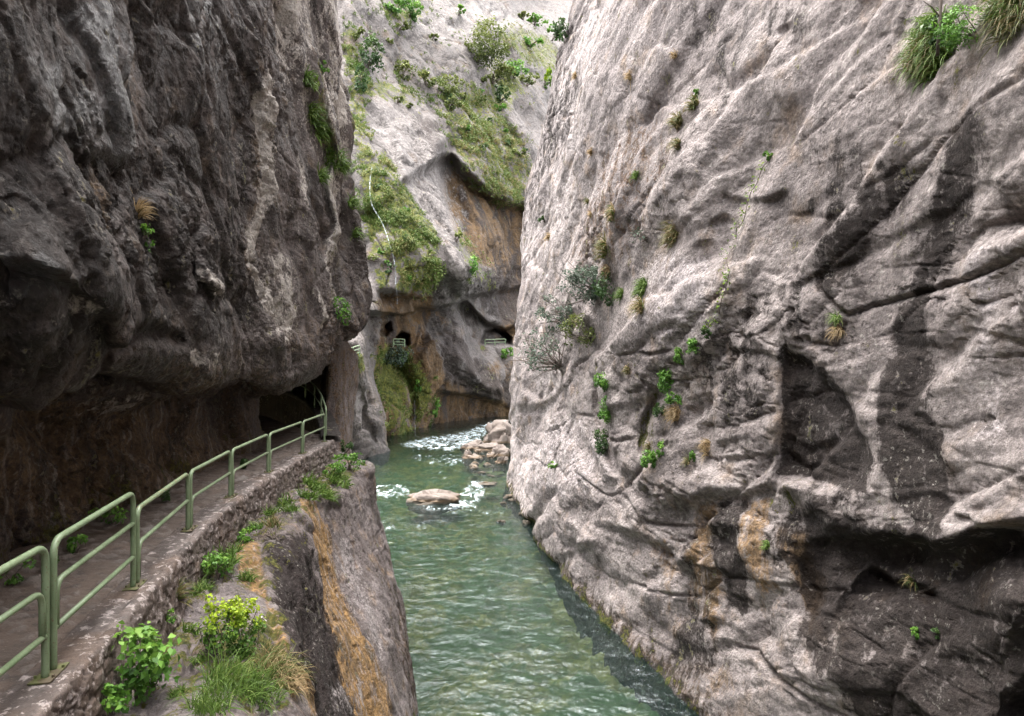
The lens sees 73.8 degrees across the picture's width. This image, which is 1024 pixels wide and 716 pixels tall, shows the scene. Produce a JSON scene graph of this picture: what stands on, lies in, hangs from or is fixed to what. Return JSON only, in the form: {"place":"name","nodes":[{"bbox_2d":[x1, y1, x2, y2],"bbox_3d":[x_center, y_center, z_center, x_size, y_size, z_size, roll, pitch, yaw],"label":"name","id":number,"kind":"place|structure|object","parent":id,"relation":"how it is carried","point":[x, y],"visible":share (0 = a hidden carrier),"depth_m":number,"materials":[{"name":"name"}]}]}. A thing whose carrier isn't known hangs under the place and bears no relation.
{"place":"outdoors","nodes":[
{"label":"outdoors","id":0,"kind":"place"},
{"bbox_2d":[0,415,326,695],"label":"path","id":1,"kind":"structure","parent":0,"point":[19,631],"depth_m":9.58,"materials":[{"name":"concrete"}]},
{"bbox_2d":[0,557,37,585],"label":"weed","id":2,"kind":"object","parent":1,"relation":"on","point":[13,580],"visible":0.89,"depth_m":8.33,"materials":[{"name":"green plant"}]},
{"bbox_2d":[66,534,88,553],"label":"weed","id":3,"kind":"object","parent":1,"relation":"on","point":[72,540],"visible":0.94,"depth_m":9.75,"materials":[{"name":"green plant"}]},
{"bbox_2d":[88,506,127,525],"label":"weed","id":4,"kind":"object","parent":1,"relation":"on","point":[117,518],"visible":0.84,"depth_m":11.37,"materials":[{"name":"green plant"}]},
{"bbox_2d":[283,390,340,441],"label":"kerb wall","id":5,"kind":"structure","parent":1,"relation":"on","point":[333,432],"depth_m":26.08,"materials":[{"name":"stone"}]},
{"bbox_2d":[0,0,372,565],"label":"overhanging cliff","id":6,"kind":"structure","parent":0,"point":[129,362],"depth_m":11.96,"materials":[{"name":"stone"}]},
{"bbox_2d":[130,188,158,219],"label":"grass tuft","id":7,"kind":"object","parent":6,"relation":"attached to","point":[140,208],"visible":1,"depth_m":10.24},
{"bbox_2d":[140,223,154,251],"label":"fern","id":8,"kind":"object","parent":6,"relation":"attached to","point":[146,232],"visible":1,"depth_m":10.16,"materials":[{"name":"green plant"}]},
{"bbox_2d":[303,65,318,92],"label":"grass tuft","id":9,"kind":"object","parent":6,"relation":"attached to","point":[307,79],"visible":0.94,"depth_m":23.01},
{"bbox_2d":[306,101,328,131],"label":"grass tuft","id":10,"kind":"object","parent":6,"relation":"attached to","point":[313,115],"visible":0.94,"depth_m":23.68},
{"bbox_2d":[310,116,337,149],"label":"grass tuft","id":11,"kind":"object","parent":6,"relation":"attached to","point":[326,132],"visible":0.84,"depth_m":24.17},
{"bbox_2d":[317,162,334,187],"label":"grass tuft","id":12,"kind":"object","parent":6,"relation":"attached to","point":[322,173],"visible":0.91,"depth_m":23.82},
{"bbox_2d":[323,144,349,178],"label":"grass tuft","id":13,"kind":"object","parent":6,"relation":"attached to","point":[337,165],"visible":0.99,"depth_m":24.91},
{"bbox_2d":[332,296,351,324],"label":"shrub","id":14,"kind":"object","parent":6,"relation":"attached to","point":[339,312],"visible":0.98,"depth_m":24.41,"materials":[{"name":"green plant"}]},
{"bbox_2d":[338,151,353,178],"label":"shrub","id":15,"kind":"object","parent":6,"relation":"attached to","point":[344,169],"visible":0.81,"depth_m":25.60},
{"bbox_2d":[346,192,366,213],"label":"shrub","id":16,"kind":"object","parent":6,"relation":"attached to","point":[353,203],"visible":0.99,"depth_m":27.37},
{"bbox_2d":[112,450,417,715],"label":"rock buttress","id":17,"kind":"object","parent":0,"point":[325,589],"visible":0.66,"depth_m":13.69,"materials":[{"name":"stone"}]},
{"bbox_2d":[111,620,181,705],"bbox_3d":[-3.727,3.051,6.843,0.772,0.859,0.622,0,0,0],"label":"leafy bush","id":18,"kind":"object","parent":17,"relation":"on","point":[151,674],"visible":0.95,"depth_m":6.71,"materials":[{"name":"green plant"}]},
{"bbox_2d":[0,440,336,715],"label":"retaining wall","id":19,"kind":"structure","parent":17,"relation":"on","point":[85,675],"depth_m":8.13,"materials":[{"name":"stone"}]},
{"bbox_2d":[0,546,59,684],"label":"railing panel","id":20,"kind":"object","parent":19,"relation":"on","point":[45,676],"visible":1,"depth_m":5.75,"materials":[{"name":"green paint"}]},
{"bbox_2d":[39,492,142,673],"bbox_3d":[-4.264,2.151,7.050,0.170,1.161,2.370,0,0,-13],"label":"railing panel","id":21,"kind":"object","parent":19,"relation":"on","point":[56,621],"visible":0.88,"depth_m":6.48,"materials":[{"name":"green paint"}]},
{"bbox_2d":[100,682,135,713],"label":"leafy bush","id":22,"kind":"object","parent":19,"relation":"attached to","point":[113,694],"visible":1,"depth_m":6.36,"materials":[{"name":"green plant"}]},
{"bbox_2d":[128,473,193,584],"bbox_3d":[-4.847,2.266,9.550,0.170,0.931,2.783,0,0,-13],"label":"railing panel","id":23,"kind":"object","parent":19,"relation":"on","point":[139,541],"visible":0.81,"depth_m":9.01,"materials":[{"name":"green paint"}]},
{"bbox_2d":[176,576,196,610],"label":"grass tuft","id":24,"kind":"object","parent":19,"relation":"attached to","point":[181,590],"visible":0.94,"depth_m":9.19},
{"bbox_2d":[183,450,234,528],"bbox_3d":[-5.362,2.265,12.200,0.170,0.931,2.641,0,0,-9],"label":"railing panel","id":25,"kind":"object","parent":19,"relation":"on","point":[193,470],"visible":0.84,"depth_m":11.88,"materials":[{"name":"green paint"}]},
{"bbox_2d":[227,434,271,495],"bbox_3d":[-5.707,2.265,14.950,0.170,0.932,2.925,0,0,-6],"label":"railing panel","id":26,"kind":"object","parent":19,"relation":"on","point":[266,453],"visible":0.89,"depth_m":14.55,"materials":[{"name":"green paint"}]},
{"bbox_2d":[269,421,304,470],"bbox_3d":[-5.936,2.265,18.000,0.170,0.932,3.215,0,0,-3],"label":"railing panel","id":27,"kind":"object","parent":19,"relation":"on","point":[281,429],"visible":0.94,"depth_m":17.67,"materials":[{"name":"green paint"}]},
{"bbox_2d":[300,413,326,452],"bbox_3d":[-6.080,2.265,21.000,0.170,0.932,2.813,0,0,-2],"label":"railing panel","id":28,"kind":"object","parent":19,"relation":"on","point":[311,418],"visible":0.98,"depth_m":20.90,"materials":[{"name":"green paint"}]},
{"bbox_2d":[164,677,189,699],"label":"grass tuft","id":29,"kind":"object","parent":17,"relation":"on","point":[173,694],"visible":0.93,"depth_m":6.86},
{"bbox_2d":[179,616,204,636],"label":"grass tuft","id":30,"kind":"object","parent":17,"relation":"on","point":[190,627],"visible":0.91,"depth_m":8.65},
{"bbox_2d":[187,647,212,667],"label":"grass tuft","id":31,"kind":"object","parent":17,"relation":"on","point":[192,661],"visible":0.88,"depth_m":7.55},
{"bbox_2d":[189,579,214,595],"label":"grass tuft","id":32,"kind":"object","parent":17,"relation":"on","point":[202,588],"visible":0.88,"depth_m":9.77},
{"bbox_2d":[171,673,250,715],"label":"grass tuft","id":33,"kind":"object","parent":17,"relation":"on","point":[199,703],"visible":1,"depth_m":6.54,"materials":[{"name":"plant"}]},
{"bbox_2d":[200,550,232,579],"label":"leafy plant","id":34,"kind":"object","parent":17,"relation":"on","point":[213,560],"visible":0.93,"depth_m":10.51,"materials":[{"name":"green plant"}]},
{"bbox_2d":[197,593,248,654],"bbox_3d":[-3.295,3.053,7.803,0.552,0.699,0.614,0,0,0],"label":"spurge","id":35,"kind":"object","parent":17,"relation":"on","point":[211,629],"visible":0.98,"depth_m":7.75,"materials":[{"name":"green plant"}]},
{"bbox_2d":[201,542,248,580],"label":"grass tuft","id":36,"kind":"object","parent":17,"relation":"on","point":[233,561],"visible":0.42,"depth_m":10.88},
{"bbox_2d":[189,635,299,708],"bbox_3d":[-2.843,3.374,7.179,1.232,0.826,1.148,0,0,0],"label":"grass tuft","id":37,"kind":"object","parent":17,"relation":"on","point":[224,676],"visible":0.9,"depth_m":7.12,"materials":[{"name":"plant"}]},
{"bbox_2d":[225,597,265,659],"bbox_3d":[-3.084,3.121,7.939,0.399,0.724,0.517,0,0,0],"label":"spurge","id":38,"kind":"object","parent":17,"relation":"on","point":[255,628],"visible":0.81,"depth_m":7.88,"materials":[{"name":"green plant"}]},
{"bbox_2d":[234,567,259,582],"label":"grass tuft","id":39,"kind":"object","parent":17,"relation":"on","point":[247,575],"visible":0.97,"depth_m":10.89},
{"bbox_2d":[237,525,261,543],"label":"leafy plant","id":40,"kind":"object","parent":17,"relation":"on","point":[241,536],"visible":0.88,"depth_m":12.94,"materials":[{"name":"green plant"}]},
{"bbox_2d":[232,662,299,715],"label":"grass tuft","id":41,"kind":"object","parent":17,"relation":"on","point":[264,697],"visible":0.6,"depth_m":7.15,"materials":[{"name":"plant"}]},
{"bbox_2d":[258,512,288,527],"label":"grass tuft","id":42,"kind":"object","parent":17,"relation":"on","point":[272,523],"visible":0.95,"depth_m":13.39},
{"bbox_2d":[243,628,319,702],"bbox_3d":[-2.647,3.577,7.729,0.943,0.944,1.071,0,0,0],"label":"grass tuft","id":43,"kind":"object","parent":17,"relation":"on","point":[273,659],"visible":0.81,"depth_m":7.69,"materials":[{"name":"plant"}]},
{"bbox_2d":[274,501,302,515],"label":"grass tuft","id":44,"kind":"object","parent":17,"relation":"on","point":[290,508],"visible":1,"depth_m":14.14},
{"bbox_2d":[267,661,314,704],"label":"grass tuft","id":45,"kind":"object","parent":17,"relation":"on","point":[297,681],"visible":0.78,"depth_m":7.57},
{"bbox_2d":[293,486,320,501],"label":"grass tuft","id":46,"kind":"object","parent":17,"relation":"on","point":[308,495],"visible":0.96,"depth_m":16.62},
{"bbox_2d":[301,468,341,502],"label":"grass tuft","id":47,"kind":"object","parent":17,"relation":"on","point":[324,492],"visible":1,"depth_m":17.67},
{"bbox_2d":[322,461,345,476],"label":"leafy plant","id":48,"kind":"object","parent":17,"relation":"on","point":[339,467],"visible":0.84,"depth_m":20.44,"materials":[{"name":"green plant"}]},
{"bbox_2d":[320,467,356,488],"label":"grass tuft","id":49,"kind":"object","parent":17,"relation":"on","point":[338,477],"visible":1,"depth_m":20.17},
{"bbox_2d":[331,452,365,470],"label":"leafy plant","id":50,"kind":"object","parent":17,"relation":"on","point":[352,457],"visible":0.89,"depth_m":21.78,"materials":[{"name":"green plant"}]},
{"bbox_2d":[259,341,358,454],"bbox_3d":[-15.078,3.504,34.916,20.603,15.019,9.458,0,0,21],"label":"tunnel rock","id":51,"kind":"object","parent":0,"point":[336,382],"visible":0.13,"depth_m":29.09,"materials":[{"name":"stone"}]},
{"bbox_2d":[337,0,572,458],"bbox_3d":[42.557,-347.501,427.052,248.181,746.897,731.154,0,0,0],"label":"gorge slope","id":52,"kind":"structure","parent":0,"point":[451,325],"depth_m":111.69,"materials":[{"name":"stone"}]},
{"bbox_2d":[354,62,369,92],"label":"bush","id":53,"kind":"object","parent":52,"relation":"on","point":[358,68],"visible":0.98,"depth_m":104.56,"materials":[{"name":"green plant"}]},
{"bbox_2d":[358,30,385,73],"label":"bush","id":54,"kind":"object","parent":52,"relation":"on","point":[375,57],"visible":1,"depth_m":111.85,"materials":[{"name":"green plant"}]},
{"bbox_2d":[384,0,411,14],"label":"bush","id":55,"kind":"object","parent":52,"relation":"on","point":[403,3],"visible":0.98,"depth_m":131.16,"materials":[{"name":"green plant"}]},
{"bbox_2d":[384,340,413,366],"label":"bush","id":56,"kind":"object","parent":52,"relation":"on","point":[398,360],"visible":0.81,"depth_m":89.09,"materials":[{"name":"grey plant"}]},
{"bbox_2d":[393,59,416,80],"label":"bush","id":57,"kind":"object","parent":52,"relation":"on","point":[405,64],"visible":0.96,"depth_m":122.07,"materials":[{"name":"green plant"}]},
{"bbox_2d":[407,0,423,21],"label":"bush","id":58,"kind":"object","parent":52,"relation":"on","point":[413,14],"visible":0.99,"depth_m":137.10,"materials":[{"name":"green plant"}]},
{"bbox_2d":[416,69,437,87],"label":"bush","id":59,"kind":"object","parent":52,"relation":"on","point":[423,74],"visible":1,"depth_m":122.51,"materials":[{"name":"green plant"}]},
{"bbox_2d":[436,73,464,94],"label":"bush","id":60,"kind":"object","parent":52,"relation":"on","point":[452,89],"visible":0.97,"depth_m":124.32,"materials":[{"name":"green plant"}]},
{"bbox_2d":[443,95,462,109],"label":"bush","id":61,"kind":"object","parent":52,"relation":"on","point":[454,98],"visible":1,"depth_m":122.52,"materials":[{"name":"green plant"}]},
{"bbox_2d":[341,0,567,435],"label":"hillside grass","id":62,"kind":"structure","parent":52,"relation":"on","point":[388,216],"depth_m":105.31,"materials":[{"name":"plant"}]},
{"bbox_2d":[464,15,511,69],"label":"bush","id":63,"kind":"object","parent":52,"relation":"on","point":[481,53],"visible":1,"depth_m":144.41,"materials":[{"name":"green plant"}]},
{"bbox_2d":[488,59,516,86],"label":"bush","id":64,"kind":"object","parent":52,"relation":"on","point":[498,73],"visible":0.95,"depth_m":150.77,"materials":[{"name":"green plant"}]},
{"bbox_2d":[494,83,510,102],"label":"bush","id":65,"kind":"object","parent":52,"relation":"on","point":[500,89],"visible":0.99,"depth_m":148.54,"materials":[{"name":"green plant"}]},
{"bbox_2d":[504,59,529,77],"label":"bush","id":66,"kind":"object","parent":52,"relation":"on","point":[517,67],"visible":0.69,"depth_m":163.61,"materials":[{"name":"green plant"}]},
{"bbox_2d":[519,73,539,85],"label":"bush","id":67,"kind":"object","parent":52,"relation":"on","point":[528,81],"visible":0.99,"depth_m":169.81,"materials":[{"name":"green plant"}]},
{"bbox_2d":[526,12,548,26],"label":"bush","id":68,"kind":"object","parent":52,"relation":"on","point":[536,18],"visible":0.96,"depth_m":240.22,"materials":[{"name":"green plant"}]},
{"bbox_2d":[544,67,552,88],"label":"bush","id":69,"kind":"object","parent":52,"relation":"on","point":[547,75],"visible":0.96,"depth_m":187.40,"materials":[{"name":"green plant"}]},
{"bbox_2d":[361,416,699,715],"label":"river","id":70,"kind":"structure","parent":0,"point":[502,619],"depth_m":27.05,"materials":[{"name":"liquid"}]},
{"bbox_2d":[406,489,460,505],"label":"boulder","id":71,"kind":"object","parent":70,"relation":"in","point":[431,496],"visible":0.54,"depth_m":46.80,"materials":[{"name":"stone"}]},
{"bbox_2d":[478,442,505,451],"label":"boulder","id":72,"kind":"object","parent":70,"relation":"in","point":[486,447],"visible":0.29,"depth_m":72.92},
{"bbox_2d":[506,0,1023,715],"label":"limestone cliff","id":73,"kind":"structure","parent":0,"point":[864,464],"depth_m":16.91,"materials":[{"name":"stone"}]},
{"bbox_2d":[512,327,567,378],"bbox_3d":[1.591,-0.328,38.829,3.135,3.214,5.537,0,0,0],"label":"shrub","id":74,"kind":"object","parent":73,"relation":"attached to","point":[555,364],"visible":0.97,"depth_m":38.88,"materials":[{"name":"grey plant"}]},
{"bbox_2d":[533,287,573,335],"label":"shrub","id":75,"kind":"object","parent":73,"relation":"attached to","point":[568,310],"visible":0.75,"depth_m":35.27,"materials":[{"name":"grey plant"}]},
{"bbox_2d":[550,17,568,41],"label":"bush","id":76,"kind":"object","parent":73,"relation":"attached to","point":[557,29],"visible":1,"depth_m":51.83,"materials":[{"name":"green plant"}]},
{"bbox_2d":[553,309,595,347],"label":"shrub","id":77,"kind":"object","parent":73,"relation":"attached to","point":[589,339],"visible":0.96,"depth_m":31.98,"materials":[{"name":"green plant"}]},
{"bbox_2d":[550,256,609,317],"bbox_3d":[3.395,-3.243,30.391,3.722,2.844,2.344,0,0,40],"label":"shrub","id":78,"kind":"object","parent":73,"relation":"attached to","point":[589,291],"visible":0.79,"depth_m":30.61,"materials":[{"name":"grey plant"}]},
{"bbox_2d":[592,230,606,264],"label":"grass tuft","id":79,"kind":"object","parent":73,"relation":"attached to","point":[601,245],"visible":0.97,"depth_m":28.58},
{"bbox_2d":[592,428,608,454],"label":"ivy","id":80,"kind":"object","parent":73,"relation":"on","point":[598,434],"visible":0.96,"depth_m":28.26,"materials":[{"name":"green plant"}]},
{"bbox_2d":[592,371,608,391],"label":"ivy","id":81,"kind":"object","parent":73,"relation":"attached to","point":[602,383],"visible":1,"depth_m":27.32,"materials":[{"name":"green plant"}]},
{"bbox_2d":[591,267,614,306],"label":"shrub","id":82,"kind":"object","parent":73,"relation":"attached to","point":[601,293],"visible":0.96,"depth_m":28.59,"materials":[{"name":"green plant"}]},
{"bbox_2d":[597,395,610,423],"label":"ivy","id":83,"kind":"object","parent":73,"relation":"attached to","point":[605,412],"visible":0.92,"depth_m":27.50,"materials":[{"name":"green plant"}]},
{"bbox_2d":[603,201,614,224],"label":"grass tuft","id":84,"kind":"object","parent":73,"relation":"attached to","point":[610,215],"visible":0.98,"depth_m":27.23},
{"bbox_2d":[624,292,648,320],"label":"grass tuft","id":85,"kind":"object","parent":73,"relation":"attached to","point":[638,307],"visible":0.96,"depth_m":23.55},
{"bbox_2d":[630,273,647,303],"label":"shrub","id":86,"kind":"object","parent":73,"relation":"attached to","point":[641,285],"visible":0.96,"depth_m":24.34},
{"bbox_2d":[627,227,654,242],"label":"shrub","id":87,"kind":"object","parent":73,"relation":"attached to","point":[644,237],"visible":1,"depth_m":24.38,"materials":[{"name":"grey plant"}]},
{"bbox_2d":[639,450,657,468],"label":"leafy plant","id":88,"kind":"object","parent":73,"relation":"on","point":[649,457],"visible":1,"depth_m":22.77,"materials":[{"name":"green plant"}]},
{"bbox_2d":[652,402,666,417],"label":"ivy","id":89,"kind":"object","parent":73,"relation":"attached to","point":[656,409],"visible":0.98,"depth_m":22.99,"materials":[{"name":"green plant"}]},
{"bbox_2d":[656,368,673,396],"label":"ivy","id":90,"kind":"object","parent":73,"relation":"attached to","point":[662,383],"visible":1,"depth_m":22.71,"materials":[{"name":"green plant"}]},
{"bbox_2d":[657,220,678,253],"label":"grass tuft","id":91,"kind":"object","parent":73,"relation":"attached to","point":[669,239],"visible":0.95,"depth_m":22.74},
{"bbox_2d":[662,399,681,429],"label":"grass tuft","id":92,"kind":"object","parent":73,"relation":"attached to","point":[674,412],"visible":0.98,"depth_m":22.30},
{"bbox_2d":[664,391,681,404],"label":"ivy","id":93,"kind":"object","parent":73,"relation":"attached to","point":[669,400],"visible":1,"depth_m":22.32,"materials":[{"name":"green plant"}]},
{"bbox_2d":[665,107,684,133],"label":"grass tuft","id":94,"kind":"object","parent":73,"relation":"attached to","point":[676,123],"visible":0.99,"depth_m":23.03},
{"bbox_2d":[673,347,683,364],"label":"ivy","id":95,"kind":"object","parent":73,"relation":"on","point":[677,358],"visible":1,"depth_m":21.79,"materials":[{"name":"green plant"}]},
{"bbox_2d":[683,92,699,112],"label":"grass tuft","id":96,"kind":"object","parent":73,"relation":"attached to","point":[693,103],"visible":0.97,"depth_m":22.41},
{"bbox_2d":[686,338,698,354],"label":"ivy","id":97,"kind":"object","parent":73,"relation":"attached to","point":[692,343],"visible":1,"depth_m":20.82,"materials":[{"name":"green plant"}]},
{"bbox_2d":[694,437,710,464],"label":"grass tuft","id":98,"kind":"object","parent":73,"relation":"on","point":[704,445],"visible":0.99,"depth_m":20.75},
{"bbox_2d":[702,155,769,330],"bbox_3d":[6.208,-3.078,19.111,0.720,4.657,2.270,0,0,-43],"label":"creeper","id":99,"kind":"object","parent":73,"relation":"attached to","point":[741,214],"visible":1,"depth_m":19.11,"materials":[{"name":"grey plant"}]},
{"bbox_2d":[824,323,846,339],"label":"grass tuft","id":100,"kind":"object","parent":73,"relation":"attached to","point":[840,331],"visible":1,"depth_m":15.17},
{"bbox_2d":[893,29,944,82],"bbox_3d":[7.756,-5.604,12.915,0.807,1.165,1.333,0,0,-7],"label":"grass tuft","id":101,"kind":"object","parent":73,"relation":"attached to","point":[905,64],"visible":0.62,"depth_m":12.90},
{"bbox_2d":[886,5,962,96],"bbox_3d":[7.780,-5.697,12.732,1.085,1.782,1.885,0,0,0],"label":"grass tuft","id":102,"kind":"object","parent":73,"relation":"attached to","point":[944,54],"visible":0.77,"depth_m":12.65,"materials":[{"name":"plant"}]},
{"bbox_2d":[923,0,942,55],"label":"dead sapling","id":103,"kind":"object","parent":73,"relation":"attached to","point":[939,15],"visible":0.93,"depth_m":11.73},
{"bbox_2d":[920,12,952,52],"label":"shrub","id":104,"kind":"object","parent":73,"relation":"attached to","point":[935,19],"visible":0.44,"depth_m":12.27,"materials":[{"name":"green plant"}]},
{"bbox_2d":[925,1,982,51],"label":"shrub","id":105,"kind":"object","parent":73,"relation":"attached to","point":[954,34],"visible":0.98,"depth_m":11.40,"materials":[{"name":"green plant"}]},
{"bbox_2d":[971,0,1018,49],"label":"shrub","id":106,"kind":"object","parent":73,"relation":"attached to","point":[1003,6],"visible":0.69,"depth_m":10.81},
{"bbox_2d":[968,0,1023,73],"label":"grass tuft","id":107,"kind":"object","parent":73,"relation":"attached to","point":[1009,21],"visible":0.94,"depth_m":10.66,"materials":[{"name":"plant"}]},
{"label":"riverbed","id":108,"kind":"structure","parent":0,"visible":0},
{"bbox_2d":[460,439,482,450],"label":"boulder","id":109,"kind":"object","parent":108,"relation":"on","point":[472,445],"visible":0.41,"depth_m":73.98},
{"bbox_2d":[483,419,511,443],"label":"boulder","id":110,"kind":"object","parent":108,"relation":"on","point":[498,431],"visible":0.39,"depth_m":79.35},
{"bbox_2d":[492,444,510,457],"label":"boulder","id":111,"kind":"object","parent":108,"relation":"on","point":[500,450],"visible":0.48,"depth_m":68.59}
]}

